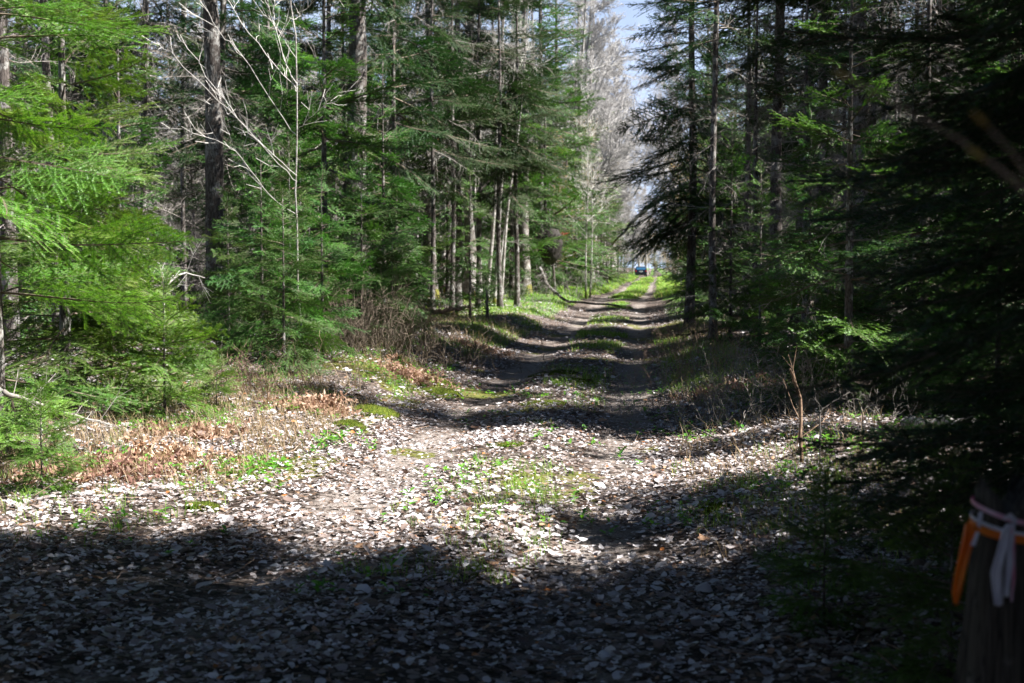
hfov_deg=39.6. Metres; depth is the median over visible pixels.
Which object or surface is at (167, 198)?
young maple
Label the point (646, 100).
bare tree
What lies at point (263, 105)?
spruce tree
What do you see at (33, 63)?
spruce tree
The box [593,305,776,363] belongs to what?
bare bush
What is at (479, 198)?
spruce tree
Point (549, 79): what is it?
spruce tree
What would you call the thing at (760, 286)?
fir tree
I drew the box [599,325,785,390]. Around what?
bare bush
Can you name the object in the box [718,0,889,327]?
spruce tree
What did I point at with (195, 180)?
spruce tree
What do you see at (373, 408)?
moss cushion
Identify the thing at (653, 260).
bare tree
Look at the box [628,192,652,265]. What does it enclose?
bare tree
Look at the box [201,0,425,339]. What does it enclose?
fir tree
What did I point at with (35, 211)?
fir tree
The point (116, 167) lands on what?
spruce tree
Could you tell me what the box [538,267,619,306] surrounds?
dead branch
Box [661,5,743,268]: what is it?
spruce tree
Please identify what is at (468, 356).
bare bush
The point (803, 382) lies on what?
bare bush
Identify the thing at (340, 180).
fir tree
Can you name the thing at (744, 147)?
fir tree
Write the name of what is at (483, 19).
spruce tree
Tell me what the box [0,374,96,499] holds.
fir sapling
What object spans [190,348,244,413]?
fir sapling
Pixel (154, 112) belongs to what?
bare tree
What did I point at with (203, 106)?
fir tree
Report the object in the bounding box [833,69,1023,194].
dead branch
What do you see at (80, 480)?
dry bracken
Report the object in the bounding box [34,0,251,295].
spruce tree
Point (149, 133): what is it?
spruce tree
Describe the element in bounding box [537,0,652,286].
bare tree
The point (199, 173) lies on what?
spruce tree
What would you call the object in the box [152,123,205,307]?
fir tree
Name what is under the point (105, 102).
spruce tree
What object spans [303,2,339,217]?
spruce tree
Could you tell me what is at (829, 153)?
spruce tree
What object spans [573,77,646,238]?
bare tree
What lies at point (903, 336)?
fir tree
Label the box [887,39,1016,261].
spruce tree
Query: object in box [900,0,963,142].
spruce tree
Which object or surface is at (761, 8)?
spruce tree
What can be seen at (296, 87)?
bare sapling
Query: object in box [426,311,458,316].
fallen log
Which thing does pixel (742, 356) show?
bare bush
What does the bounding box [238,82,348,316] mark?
fir tree
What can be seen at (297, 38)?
spruce tree
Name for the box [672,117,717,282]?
fir tree
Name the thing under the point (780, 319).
fir tree
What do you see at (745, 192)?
spruce tree
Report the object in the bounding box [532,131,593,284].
bare tree
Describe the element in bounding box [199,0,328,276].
spruce tree
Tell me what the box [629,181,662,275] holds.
bare tree
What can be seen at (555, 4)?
tree
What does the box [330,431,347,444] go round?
fallen stick
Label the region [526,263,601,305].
bare bush
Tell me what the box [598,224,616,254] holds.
bare tree
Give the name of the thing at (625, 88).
bare tree
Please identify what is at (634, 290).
grass
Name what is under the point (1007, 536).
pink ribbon
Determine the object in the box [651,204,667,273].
bare tree
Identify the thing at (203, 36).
spruce tree
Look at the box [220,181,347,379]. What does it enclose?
fir tree
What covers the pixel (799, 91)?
spruce tree
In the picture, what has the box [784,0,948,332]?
spruce tree
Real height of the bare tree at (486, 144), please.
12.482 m
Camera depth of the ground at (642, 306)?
7.46 m
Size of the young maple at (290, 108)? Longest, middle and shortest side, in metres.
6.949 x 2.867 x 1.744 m
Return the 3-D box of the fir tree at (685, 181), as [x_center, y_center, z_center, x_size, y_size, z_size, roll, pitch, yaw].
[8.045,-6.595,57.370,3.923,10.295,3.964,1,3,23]
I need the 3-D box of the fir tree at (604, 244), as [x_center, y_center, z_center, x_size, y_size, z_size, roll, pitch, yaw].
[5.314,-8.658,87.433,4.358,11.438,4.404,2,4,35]
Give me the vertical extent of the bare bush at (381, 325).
1.454 m
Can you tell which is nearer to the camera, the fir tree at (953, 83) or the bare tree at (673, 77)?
the fir tree at (953, 83)
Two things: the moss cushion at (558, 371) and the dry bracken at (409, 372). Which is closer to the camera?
the dry bracken at (409, 372)
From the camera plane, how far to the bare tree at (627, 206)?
144.02 m
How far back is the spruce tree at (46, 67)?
19.48 m
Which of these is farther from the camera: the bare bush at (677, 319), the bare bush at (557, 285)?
the bare bush at (557, 285)
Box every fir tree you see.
[0,0,195,454]
[0,0,222,412]
[0,171,43,337]
[12,0,144,350]
[16,127,74,316]
[16,175,43,328]
[40,0,208,353]
[69,68,152,308]
[125,97,203,295]
[151,28,205,292]
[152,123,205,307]
[159,56,200,264]
[166,2,236,273]
[178,0,364,326]
[185,191,260,353]
[190,141,342,364]
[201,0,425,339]
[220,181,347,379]
[226,54,360,328]
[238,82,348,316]
[249,133,353,352]
[268,162,380,363]
[292,0,441,307]
[298,63,320,201]
[308,156,417,347]
[309,61,392,262]
[329,47,438,331]
[341,2,462,307]
[342,216,433,345]
[390,192,443,309]
[391,202,441,323]
[401,7,503,301]
[412,111,486,290]
[432,165,503,316]
[439,4,522,290]
[462,11,578,300]
[481,1,616,298]
[502,41,599,294]
[529,95,613,291]
[548,62,616,292]
[552,4,632,277]
[568,96,618,286]
[579,124,636,286]
[597,182,628,288]
[608,200,632,279]
[628,250,634,273]
[648,30,763,318]
[650,29,751,304]
[650,249,659,274]
[658,60,732,296]
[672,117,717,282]
[674,114,793,345]
[676,3,811,326]
[714,160,800,348]
[717,73,814,315]
[719,70,744,289]
[726,0,961,419]
[733,71,766,292]
[734,16,800,223]
[737,103,876,382]
[774,0,1023,567]
[777,0,1023,567]
[782,176,881,378]
[793,188,898,397]
[813,55,962,405]
[823,0,1010,349]
[837,71,1023,562]
[856,0,1023,480]
[873,0,1023,430]
[882,0,1023,413]
[883,1,986,354]
[890,41,1022,413]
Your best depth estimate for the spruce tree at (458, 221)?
42.12 m
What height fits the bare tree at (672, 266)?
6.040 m
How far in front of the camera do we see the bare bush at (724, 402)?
13.12 m
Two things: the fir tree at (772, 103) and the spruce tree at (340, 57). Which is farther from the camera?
the fir tree at (772, 103)
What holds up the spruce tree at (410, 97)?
on the ground at (642, 306)
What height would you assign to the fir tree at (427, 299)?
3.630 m
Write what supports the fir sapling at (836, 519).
on the ground at (642, 306)
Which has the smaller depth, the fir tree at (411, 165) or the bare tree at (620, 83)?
the fir tree at (411, 165)
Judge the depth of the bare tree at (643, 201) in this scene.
240.99 m
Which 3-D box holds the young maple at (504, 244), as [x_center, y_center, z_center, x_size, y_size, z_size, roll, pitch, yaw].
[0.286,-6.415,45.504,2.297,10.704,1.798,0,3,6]
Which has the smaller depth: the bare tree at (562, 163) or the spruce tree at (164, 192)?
the spruce tree at (164, 192)
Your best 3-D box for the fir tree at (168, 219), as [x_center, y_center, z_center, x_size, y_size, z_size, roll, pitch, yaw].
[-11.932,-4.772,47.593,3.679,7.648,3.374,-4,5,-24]
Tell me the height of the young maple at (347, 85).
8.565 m
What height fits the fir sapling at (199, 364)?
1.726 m
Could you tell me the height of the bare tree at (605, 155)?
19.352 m
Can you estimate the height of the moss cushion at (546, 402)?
0.087 m
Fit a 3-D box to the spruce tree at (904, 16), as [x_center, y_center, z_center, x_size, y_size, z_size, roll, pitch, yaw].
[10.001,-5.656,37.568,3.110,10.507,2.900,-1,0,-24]
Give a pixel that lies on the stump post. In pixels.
(991, 647)
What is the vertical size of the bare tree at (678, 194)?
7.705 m
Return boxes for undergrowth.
[8,334,979,595]
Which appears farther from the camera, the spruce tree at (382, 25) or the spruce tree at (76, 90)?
the spruce tree at (382, 25)
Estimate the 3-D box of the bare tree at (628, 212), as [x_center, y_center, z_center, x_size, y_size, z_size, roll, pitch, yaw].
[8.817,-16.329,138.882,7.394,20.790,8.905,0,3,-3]
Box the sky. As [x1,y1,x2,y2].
[8,0,937,268]
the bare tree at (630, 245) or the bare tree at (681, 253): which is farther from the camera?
the bare tree at (630, 245)
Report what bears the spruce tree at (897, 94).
on the ground at (642, 306)
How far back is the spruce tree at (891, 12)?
23.00 m
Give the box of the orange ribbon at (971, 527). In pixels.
[952,514,1023,605]
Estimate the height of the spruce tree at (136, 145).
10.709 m
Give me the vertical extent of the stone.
0.042 m
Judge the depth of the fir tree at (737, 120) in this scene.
75.96 m
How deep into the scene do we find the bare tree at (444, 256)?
53.35 m
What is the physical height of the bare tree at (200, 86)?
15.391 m
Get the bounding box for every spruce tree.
[0,0,77,358]
[0,0,82,323]
[7,0,80,312]
[8,0,148,345]
[8,1,100,316]
[9,0,134,321]
[10,0,147,288]
[33,0,166,219]
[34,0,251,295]
[68,9,132,218]
[76,0,226,304]
[92,47,175,284]
[97,0,179,293]
[97,111,150,258]
[99,1,181,277]
[125,0,331,319]
[140,0,234,320]
[149,0,200,276]
[154,114,190,273]
[159,44,205,314]
[161,1,244,286]
[162,0,333,293]
[165,0,275,290]
[169,0,254,338]
[169,25,241,303]
[177,77,225,258]
[187,2,231,245]
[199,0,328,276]
[225,0,317,256]
[225,0,331,296]
[230,0,337,276]
[230,2,311,249]
[275,0,402,258]
[277,0,304,153]
[296,0,412,308]
[298,1,396,190]
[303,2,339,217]
[307,80,346,285]
[312,10,406,284]
[341,0,472,300]
[346,0,441,300]
[366,0,414,253]
[367,0,489,303]
[367,0,509,308]
[370,0,444,256]
[390,0,528,305]
[399,0,517,307]
[399,18,525,258]
[403,78,419,244]
[412,0,537,301]
[415,5,446,285]
[428,0,539,308]
[439,15,521,285]
[442,0,562,307]
[446,0,582,306]
[476,17,533,284]
[482,0,578,292]
[484,1,552,293]
[495,0,599,252]
[505,13,579,257]
[591,0,769,326]
[648,0,772,344]
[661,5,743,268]
[666,0,893,334]
[676,0,816,332]
[693,3,792,331]
[697,4,782,291]
[708,6,816,301]
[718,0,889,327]
[719,0,925,330]
[738,0,890,341]
[751,4,847,317]
[751,79,795,304]
[764,4,838,304]
[772,0,888,329]
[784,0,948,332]
[788,0,896,353]
[794,0,945,326]
[796,0,934,320]
[802,68,847,280]
[828,0,999,356]
[829,0,999,291]
[831,53,907,282]
[847,0,958,271]
[853,0,1014,343]
[867,3,914,304]
[876,3,912,217]
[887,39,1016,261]
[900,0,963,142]
[943,2,1022,287]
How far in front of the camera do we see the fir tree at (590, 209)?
69.45 m
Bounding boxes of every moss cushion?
[184,500,220,511]
[226,469,258,477]
[332,418,368,431]
[352,403,402,419]
[420,386,462,396]
[424,373,457,386]
[485,441,523,447]
[518,399,566,405]
[527,369,577,376]
[558,377,597,383]
[697,501,731,513]
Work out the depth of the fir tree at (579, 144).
59.50 m
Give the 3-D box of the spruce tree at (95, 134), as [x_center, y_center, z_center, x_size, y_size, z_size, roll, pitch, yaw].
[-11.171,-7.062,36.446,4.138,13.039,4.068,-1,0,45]
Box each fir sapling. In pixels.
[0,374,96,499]
[31,215,195,402]
[81,264,234,425]
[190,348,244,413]
[748,460,891,638]
[833,438,1005,682]
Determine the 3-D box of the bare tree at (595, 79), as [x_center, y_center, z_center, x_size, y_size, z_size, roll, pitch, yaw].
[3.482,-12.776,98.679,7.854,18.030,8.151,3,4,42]
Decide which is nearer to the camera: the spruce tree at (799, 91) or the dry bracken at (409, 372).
the dry bracken at (409, 372)
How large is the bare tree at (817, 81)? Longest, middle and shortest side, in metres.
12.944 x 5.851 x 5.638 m
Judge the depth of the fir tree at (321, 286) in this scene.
17.24 m
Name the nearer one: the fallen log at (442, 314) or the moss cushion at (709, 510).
the moss cushion at (709, 510)
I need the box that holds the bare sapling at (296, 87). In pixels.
[143,0,361,356]
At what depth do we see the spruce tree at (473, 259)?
46.08 m
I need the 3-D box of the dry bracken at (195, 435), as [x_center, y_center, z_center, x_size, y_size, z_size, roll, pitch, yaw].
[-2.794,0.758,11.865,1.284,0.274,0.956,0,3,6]
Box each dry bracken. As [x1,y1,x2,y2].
[0,436,213,489]
[0,460,145,493]
[77,431,249,472]
[112,417,250,441]
[257,389,367,420]
[376,352,466,389]
[446,337,513,356]
[668,371,781,402]
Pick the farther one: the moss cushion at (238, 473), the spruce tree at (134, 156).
the spruce tree at (134, 156)
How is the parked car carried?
on the ground at (642, 306)
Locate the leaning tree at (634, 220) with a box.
[612,178,698,244]
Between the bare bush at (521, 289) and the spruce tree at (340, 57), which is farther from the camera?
the spruce tree at (340, 57)
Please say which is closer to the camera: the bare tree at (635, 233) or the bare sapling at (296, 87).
the bare sapling at (296, 87)
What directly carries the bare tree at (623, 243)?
on the ground at (642, 306)
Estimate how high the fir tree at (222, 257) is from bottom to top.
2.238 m
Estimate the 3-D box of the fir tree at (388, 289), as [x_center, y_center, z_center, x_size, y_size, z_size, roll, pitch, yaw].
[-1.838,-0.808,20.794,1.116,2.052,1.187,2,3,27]
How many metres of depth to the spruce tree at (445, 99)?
37.09 m
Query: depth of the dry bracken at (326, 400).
13.41 m
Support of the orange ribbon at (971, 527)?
attached to the stump post
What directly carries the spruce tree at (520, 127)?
on the ground at (642, 306)
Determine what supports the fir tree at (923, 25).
on the ground at (642, 306)
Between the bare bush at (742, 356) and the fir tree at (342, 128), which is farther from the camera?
the fir tree at (342, 128)
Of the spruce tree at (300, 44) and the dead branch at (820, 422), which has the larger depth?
the spruce tree at (300, 44)
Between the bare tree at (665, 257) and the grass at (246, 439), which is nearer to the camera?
the grass at (246, 439)
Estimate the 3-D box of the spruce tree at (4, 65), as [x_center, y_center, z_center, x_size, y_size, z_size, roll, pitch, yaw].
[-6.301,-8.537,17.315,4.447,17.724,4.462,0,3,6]
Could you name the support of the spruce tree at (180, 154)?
on the ground at (642, 306)
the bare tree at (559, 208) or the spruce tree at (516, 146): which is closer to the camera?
the spruce tree at (516, 146)
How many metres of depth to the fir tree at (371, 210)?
20.22 m
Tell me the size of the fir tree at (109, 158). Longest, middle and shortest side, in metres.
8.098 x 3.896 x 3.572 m
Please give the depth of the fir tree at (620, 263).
119.28 m
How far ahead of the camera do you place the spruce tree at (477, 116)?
39.12 m
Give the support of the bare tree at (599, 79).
on the ground at (642, 306)
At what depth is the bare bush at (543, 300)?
42.00 m
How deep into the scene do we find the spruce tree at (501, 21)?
58.08 m
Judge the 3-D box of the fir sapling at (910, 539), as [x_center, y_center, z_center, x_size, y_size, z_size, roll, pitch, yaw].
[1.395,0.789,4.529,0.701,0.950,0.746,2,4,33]
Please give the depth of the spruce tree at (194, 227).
35.61 m
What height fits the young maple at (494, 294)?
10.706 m
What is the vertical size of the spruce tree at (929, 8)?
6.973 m
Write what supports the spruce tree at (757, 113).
on the ground at (642, 306)
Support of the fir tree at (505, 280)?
on the ground at (642, 306)
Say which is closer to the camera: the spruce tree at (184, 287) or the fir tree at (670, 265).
the spruce tree at (184, 287)
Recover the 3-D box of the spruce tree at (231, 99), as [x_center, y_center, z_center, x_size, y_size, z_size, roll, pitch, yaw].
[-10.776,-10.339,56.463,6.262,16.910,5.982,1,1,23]
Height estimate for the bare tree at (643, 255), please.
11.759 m
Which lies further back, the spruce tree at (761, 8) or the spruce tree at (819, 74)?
the spruce tree at (761, 8)
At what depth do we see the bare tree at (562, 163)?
77.33 m
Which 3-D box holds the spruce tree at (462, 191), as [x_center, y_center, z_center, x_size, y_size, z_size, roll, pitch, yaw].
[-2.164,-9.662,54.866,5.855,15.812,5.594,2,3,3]
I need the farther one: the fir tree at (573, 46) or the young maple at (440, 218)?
the fir tree at (573, 46)
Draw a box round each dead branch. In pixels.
[1,369,130,460]
[136,238,210,371]
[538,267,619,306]
[791,384,874,465]
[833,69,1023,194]
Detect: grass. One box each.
[0,274,956,594]
[0,314,1008,559]
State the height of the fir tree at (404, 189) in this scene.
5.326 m
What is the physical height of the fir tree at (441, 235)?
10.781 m
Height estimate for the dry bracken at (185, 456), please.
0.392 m
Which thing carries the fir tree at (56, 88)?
on the ground at (642, 306)
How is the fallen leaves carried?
on the ground at (642, 306)
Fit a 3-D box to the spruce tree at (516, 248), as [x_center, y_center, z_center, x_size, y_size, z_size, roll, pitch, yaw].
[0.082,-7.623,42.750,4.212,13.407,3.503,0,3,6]
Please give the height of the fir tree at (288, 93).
5.245 m
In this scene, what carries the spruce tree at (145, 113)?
on the ground at (642, 306)
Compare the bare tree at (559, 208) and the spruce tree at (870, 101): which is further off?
the bare tree at (559, 208)
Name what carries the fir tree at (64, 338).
on the ground at (642, 306)
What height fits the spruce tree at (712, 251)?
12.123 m
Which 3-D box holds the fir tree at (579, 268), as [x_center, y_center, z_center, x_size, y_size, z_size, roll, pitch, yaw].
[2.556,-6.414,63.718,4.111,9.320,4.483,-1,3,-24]
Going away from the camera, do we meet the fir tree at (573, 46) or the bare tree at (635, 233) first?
the fir tree at (573, 46)
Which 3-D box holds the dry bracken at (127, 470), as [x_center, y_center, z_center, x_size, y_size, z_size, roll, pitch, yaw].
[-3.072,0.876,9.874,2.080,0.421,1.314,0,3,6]
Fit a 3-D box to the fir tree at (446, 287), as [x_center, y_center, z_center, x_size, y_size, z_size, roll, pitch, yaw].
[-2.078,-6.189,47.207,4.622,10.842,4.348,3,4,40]
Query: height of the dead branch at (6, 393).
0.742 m
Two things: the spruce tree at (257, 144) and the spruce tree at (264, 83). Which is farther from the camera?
the spruce tree at (257, 144)
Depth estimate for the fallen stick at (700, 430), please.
11.77 m
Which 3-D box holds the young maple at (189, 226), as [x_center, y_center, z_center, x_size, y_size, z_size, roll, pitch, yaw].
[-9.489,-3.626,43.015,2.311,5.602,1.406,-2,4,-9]
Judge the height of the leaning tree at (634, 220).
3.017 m
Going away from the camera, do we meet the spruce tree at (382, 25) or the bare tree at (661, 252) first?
the spruce tree at (382, 25)
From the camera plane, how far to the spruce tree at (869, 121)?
32.27 m
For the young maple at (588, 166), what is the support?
on the ground at (642, 306)
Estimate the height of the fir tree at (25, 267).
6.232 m
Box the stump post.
[953,474,1023,682]
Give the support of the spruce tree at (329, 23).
on the ground at (642, 306)
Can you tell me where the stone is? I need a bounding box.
[553,558,564,564]
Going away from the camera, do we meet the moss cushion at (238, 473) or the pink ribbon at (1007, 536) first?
the pink ribbon at (1007, 536)
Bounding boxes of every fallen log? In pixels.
[422,302,462,314]
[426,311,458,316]
[900,414,1018,436]
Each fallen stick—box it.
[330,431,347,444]
[671,400,738,448]
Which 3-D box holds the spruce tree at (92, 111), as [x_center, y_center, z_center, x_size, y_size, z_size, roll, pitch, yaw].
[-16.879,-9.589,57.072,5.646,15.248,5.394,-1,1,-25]
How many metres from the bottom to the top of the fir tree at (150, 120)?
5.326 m
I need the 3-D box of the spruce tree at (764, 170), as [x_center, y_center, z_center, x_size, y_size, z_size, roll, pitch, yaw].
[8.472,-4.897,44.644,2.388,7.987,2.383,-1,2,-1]
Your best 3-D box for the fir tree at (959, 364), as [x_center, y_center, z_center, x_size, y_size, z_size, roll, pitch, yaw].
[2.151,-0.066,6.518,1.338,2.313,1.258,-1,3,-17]
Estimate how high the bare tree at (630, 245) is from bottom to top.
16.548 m
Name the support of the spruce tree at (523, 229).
on the ground at (642, 306)
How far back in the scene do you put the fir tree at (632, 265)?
213.99 m
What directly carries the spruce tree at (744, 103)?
on the ground at (642, 306)
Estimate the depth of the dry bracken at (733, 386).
15.40 m
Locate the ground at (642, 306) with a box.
[0,264,1010,682]
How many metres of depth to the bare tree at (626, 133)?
135.92 m
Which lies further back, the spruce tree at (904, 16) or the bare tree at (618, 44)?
the bare tree at (618, 44)
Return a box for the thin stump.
[483,281,490,320]
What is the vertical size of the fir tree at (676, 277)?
8.583 m
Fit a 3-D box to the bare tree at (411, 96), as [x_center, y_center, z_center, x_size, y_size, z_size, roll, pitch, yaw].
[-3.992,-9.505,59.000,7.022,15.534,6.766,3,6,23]
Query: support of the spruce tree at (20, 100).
on the ground at (642, 306)
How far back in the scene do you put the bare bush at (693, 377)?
14.60 m
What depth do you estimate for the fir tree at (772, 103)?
61.01 m
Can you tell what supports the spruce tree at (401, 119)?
on the ground at (642, 306)
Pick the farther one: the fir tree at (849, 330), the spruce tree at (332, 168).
the spruce tree at (332, 168)
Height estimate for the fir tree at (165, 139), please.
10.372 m
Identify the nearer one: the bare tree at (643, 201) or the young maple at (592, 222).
the young maple at (592, 222)
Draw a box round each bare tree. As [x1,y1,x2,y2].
[91,0,237,291]
[109,24,185,217]
[274,8,333,138]
[277,0,406,214]
[345,0,440,234]
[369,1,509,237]
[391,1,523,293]
[422,20,532,262]
[521,23,618,189]
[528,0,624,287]
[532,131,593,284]
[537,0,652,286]
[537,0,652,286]
[546,0,641,284]
[559,13,645,283]
[559,145,601,283]
[562,0,660,283]
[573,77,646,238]
[592,38,653,266]
[595,83,650,266]
[596,44,651,260]
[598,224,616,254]
[600,78,647,269]
[604,68,643,274]
[605,74,653,273]
[608,67,642,269]
[608,70,636,260]
[610,205,634,272]
[614,4,687,274]
[618,38,688,252]
[620,190,652,265]
[623,184,644,272]
[624,193,653,273]
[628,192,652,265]
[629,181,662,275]
[630,213,650,264]
[635,78,687,273]
[648,232,658,274]
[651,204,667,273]
[656,222,670,263]
[662,154,716,279]
[664,239,684,282]
[667,175,703,272]
[671,113,688,221]
[676,110,741,233]
[737,2,842,229]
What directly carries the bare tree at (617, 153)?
on the ground at (642, 306)
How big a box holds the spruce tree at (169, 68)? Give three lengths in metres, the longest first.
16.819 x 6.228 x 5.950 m
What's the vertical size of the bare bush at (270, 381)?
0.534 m
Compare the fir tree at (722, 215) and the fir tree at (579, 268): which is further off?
the fir tree at (579, 268)
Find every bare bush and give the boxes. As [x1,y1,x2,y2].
[181,353,312,407]
[195,340,303,392]
[216,265,445,368]
[231,329,365,394]
[308,285,552,383]
[352,287,522,371]
[420,295,501,323]
[486,281,579,318]
[491,270,545,303]
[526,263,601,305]
[591,330,804,420]
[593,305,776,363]
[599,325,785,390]
[613,353,862,433]
[651,297,732,336]
[658,340,892,435]
[719,314,915,412]
[840,356,984,430]
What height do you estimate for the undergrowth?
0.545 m
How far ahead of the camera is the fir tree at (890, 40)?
5.77 m
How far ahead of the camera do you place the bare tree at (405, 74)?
56.30 m
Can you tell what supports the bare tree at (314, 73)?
on the ground at (642, 306)
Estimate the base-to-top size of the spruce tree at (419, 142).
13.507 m
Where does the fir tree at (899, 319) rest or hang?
on the ground at (642, 306)
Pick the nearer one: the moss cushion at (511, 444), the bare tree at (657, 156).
the moss cushion at (511, 444)
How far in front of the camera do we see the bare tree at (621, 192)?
102.21 m
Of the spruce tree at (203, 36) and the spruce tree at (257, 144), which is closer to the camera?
the spruce tree at (257, 144)
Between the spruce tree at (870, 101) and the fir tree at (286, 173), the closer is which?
the fir tree at (286, 173)
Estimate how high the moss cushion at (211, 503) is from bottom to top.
0.081 m
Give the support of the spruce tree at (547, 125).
on the ground at (642, 306)
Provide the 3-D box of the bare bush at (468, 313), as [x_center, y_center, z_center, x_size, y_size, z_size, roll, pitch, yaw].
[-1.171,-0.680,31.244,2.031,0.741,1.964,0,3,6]
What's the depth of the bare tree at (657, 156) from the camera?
125.25 m
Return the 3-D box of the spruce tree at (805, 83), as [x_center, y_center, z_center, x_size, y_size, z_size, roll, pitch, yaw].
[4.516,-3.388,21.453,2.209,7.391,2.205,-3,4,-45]
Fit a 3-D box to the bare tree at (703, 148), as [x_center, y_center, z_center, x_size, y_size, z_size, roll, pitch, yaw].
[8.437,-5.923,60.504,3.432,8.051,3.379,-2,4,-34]
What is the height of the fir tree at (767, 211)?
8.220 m
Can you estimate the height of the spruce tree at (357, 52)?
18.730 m
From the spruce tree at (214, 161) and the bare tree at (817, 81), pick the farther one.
the bare tree at (817, 81)
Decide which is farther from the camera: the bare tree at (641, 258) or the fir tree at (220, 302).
the bare tree at (641, 258)
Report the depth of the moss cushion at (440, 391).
16.51 m
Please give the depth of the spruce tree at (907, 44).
25.18 m
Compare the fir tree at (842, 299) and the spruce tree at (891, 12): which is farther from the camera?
the spruce tree at (891, 12)
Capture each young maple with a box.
[156,141,196,272]
[167,139,204,310]
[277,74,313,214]
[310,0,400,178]
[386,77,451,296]
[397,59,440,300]
[417,90,462,300]
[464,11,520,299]
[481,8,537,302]
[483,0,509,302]
[484,3,557,290]
[496,0,540,301]
[553,112,617,298]
[568,117,617,297]
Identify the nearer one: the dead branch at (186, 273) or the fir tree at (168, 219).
the dead branch at (186, 273)
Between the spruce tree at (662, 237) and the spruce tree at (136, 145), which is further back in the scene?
the spruce tree at (136, 145)
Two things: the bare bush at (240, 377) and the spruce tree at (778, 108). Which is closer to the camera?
the bare bush at (240, 377)
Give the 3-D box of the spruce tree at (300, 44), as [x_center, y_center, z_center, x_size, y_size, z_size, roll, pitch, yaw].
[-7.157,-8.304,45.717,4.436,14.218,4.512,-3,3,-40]
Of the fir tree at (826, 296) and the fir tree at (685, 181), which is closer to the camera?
the fir tree at (826, 296)
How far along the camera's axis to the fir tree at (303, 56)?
28.28 m
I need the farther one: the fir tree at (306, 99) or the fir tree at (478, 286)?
the fir tree at (306, 99)
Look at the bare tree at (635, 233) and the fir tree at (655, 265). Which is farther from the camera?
the bare tree at (635, 233)
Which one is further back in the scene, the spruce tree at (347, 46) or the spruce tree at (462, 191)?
the spruce tree at (462, 191)
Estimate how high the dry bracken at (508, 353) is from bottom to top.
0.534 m
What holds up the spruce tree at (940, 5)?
on the ground at (642, 306)
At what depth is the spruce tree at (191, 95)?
57.30 m
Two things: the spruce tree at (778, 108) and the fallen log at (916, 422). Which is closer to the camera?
the fallen log at (916, 422)
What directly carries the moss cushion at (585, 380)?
on the ground at (642, 306)
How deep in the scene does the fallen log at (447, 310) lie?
34.93 m
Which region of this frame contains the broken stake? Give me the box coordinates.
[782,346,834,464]
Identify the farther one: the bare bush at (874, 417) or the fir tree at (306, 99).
the fir tree at (306, 99)
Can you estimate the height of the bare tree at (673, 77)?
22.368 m
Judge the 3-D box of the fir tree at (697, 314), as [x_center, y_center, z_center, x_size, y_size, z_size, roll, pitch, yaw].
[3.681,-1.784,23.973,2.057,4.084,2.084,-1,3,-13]
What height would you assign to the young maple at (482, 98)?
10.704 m
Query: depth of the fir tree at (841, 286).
16.67 m
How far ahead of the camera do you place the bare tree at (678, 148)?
106.72 m
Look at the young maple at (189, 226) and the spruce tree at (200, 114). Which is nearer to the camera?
the spruce tree at (200, 114)
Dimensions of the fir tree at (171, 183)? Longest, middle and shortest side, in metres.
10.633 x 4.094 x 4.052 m
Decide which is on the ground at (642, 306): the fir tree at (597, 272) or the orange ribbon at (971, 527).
the fir tree at (597, 272)
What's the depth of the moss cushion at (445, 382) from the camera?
17.63 m
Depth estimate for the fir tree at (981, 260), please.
4.39 m
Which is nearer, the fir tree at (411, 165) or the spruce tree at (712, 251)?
the spruce tree at (712, 251)
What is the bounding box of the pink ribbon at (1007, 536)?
[970,495,1023,606]
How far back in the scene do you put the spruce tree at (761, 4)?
25.42 m
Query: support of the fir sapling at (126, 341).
on the ground at (642, 306)
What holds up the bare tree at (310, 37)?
on the ground at (642, 306)
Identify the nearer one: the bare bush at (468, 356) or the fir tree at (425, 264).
the bare bush at (468, 356)
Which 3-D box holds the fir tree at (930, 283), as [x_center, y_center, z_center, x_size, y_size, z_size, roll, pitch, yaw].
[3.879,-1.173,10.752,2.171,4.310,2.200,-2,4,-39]
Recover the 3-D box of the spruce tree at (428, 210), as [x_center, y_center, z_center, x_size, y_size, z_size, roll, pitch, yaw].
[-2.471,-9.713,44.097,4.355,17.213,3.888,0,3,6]
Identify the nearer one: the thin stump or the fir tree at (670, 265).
the thin stump
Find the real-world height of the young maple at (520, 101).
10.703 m
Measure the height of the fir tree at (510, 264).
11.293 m
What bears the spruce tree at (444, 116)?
on the ground at (642, 306)
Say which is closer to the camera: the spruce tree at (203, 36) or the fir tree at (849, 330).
the fir tree at (849, 330)
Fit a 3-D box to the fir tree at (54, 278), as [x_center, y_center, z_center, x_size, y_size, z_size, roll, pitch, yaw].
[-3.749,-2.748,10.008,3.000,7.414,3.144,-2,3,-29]
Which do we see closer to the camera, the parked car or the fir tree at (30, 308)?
the fir tree at (30, 308)
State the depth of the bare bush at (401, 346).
18.36 m
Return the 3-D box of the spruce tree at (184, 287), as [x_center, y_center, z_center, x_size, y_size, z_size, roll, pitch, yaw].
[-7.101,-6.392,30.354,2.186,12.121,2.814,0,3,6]
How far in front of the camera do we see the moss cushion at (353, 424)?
12.80 m
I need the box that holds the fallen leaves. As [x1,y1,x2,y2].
[0,299,1021,682]
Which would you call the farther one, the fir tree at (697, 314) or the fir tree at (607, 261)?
the fir tree at (607, 261)
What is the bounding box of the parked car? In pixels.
[635,266,646,276]

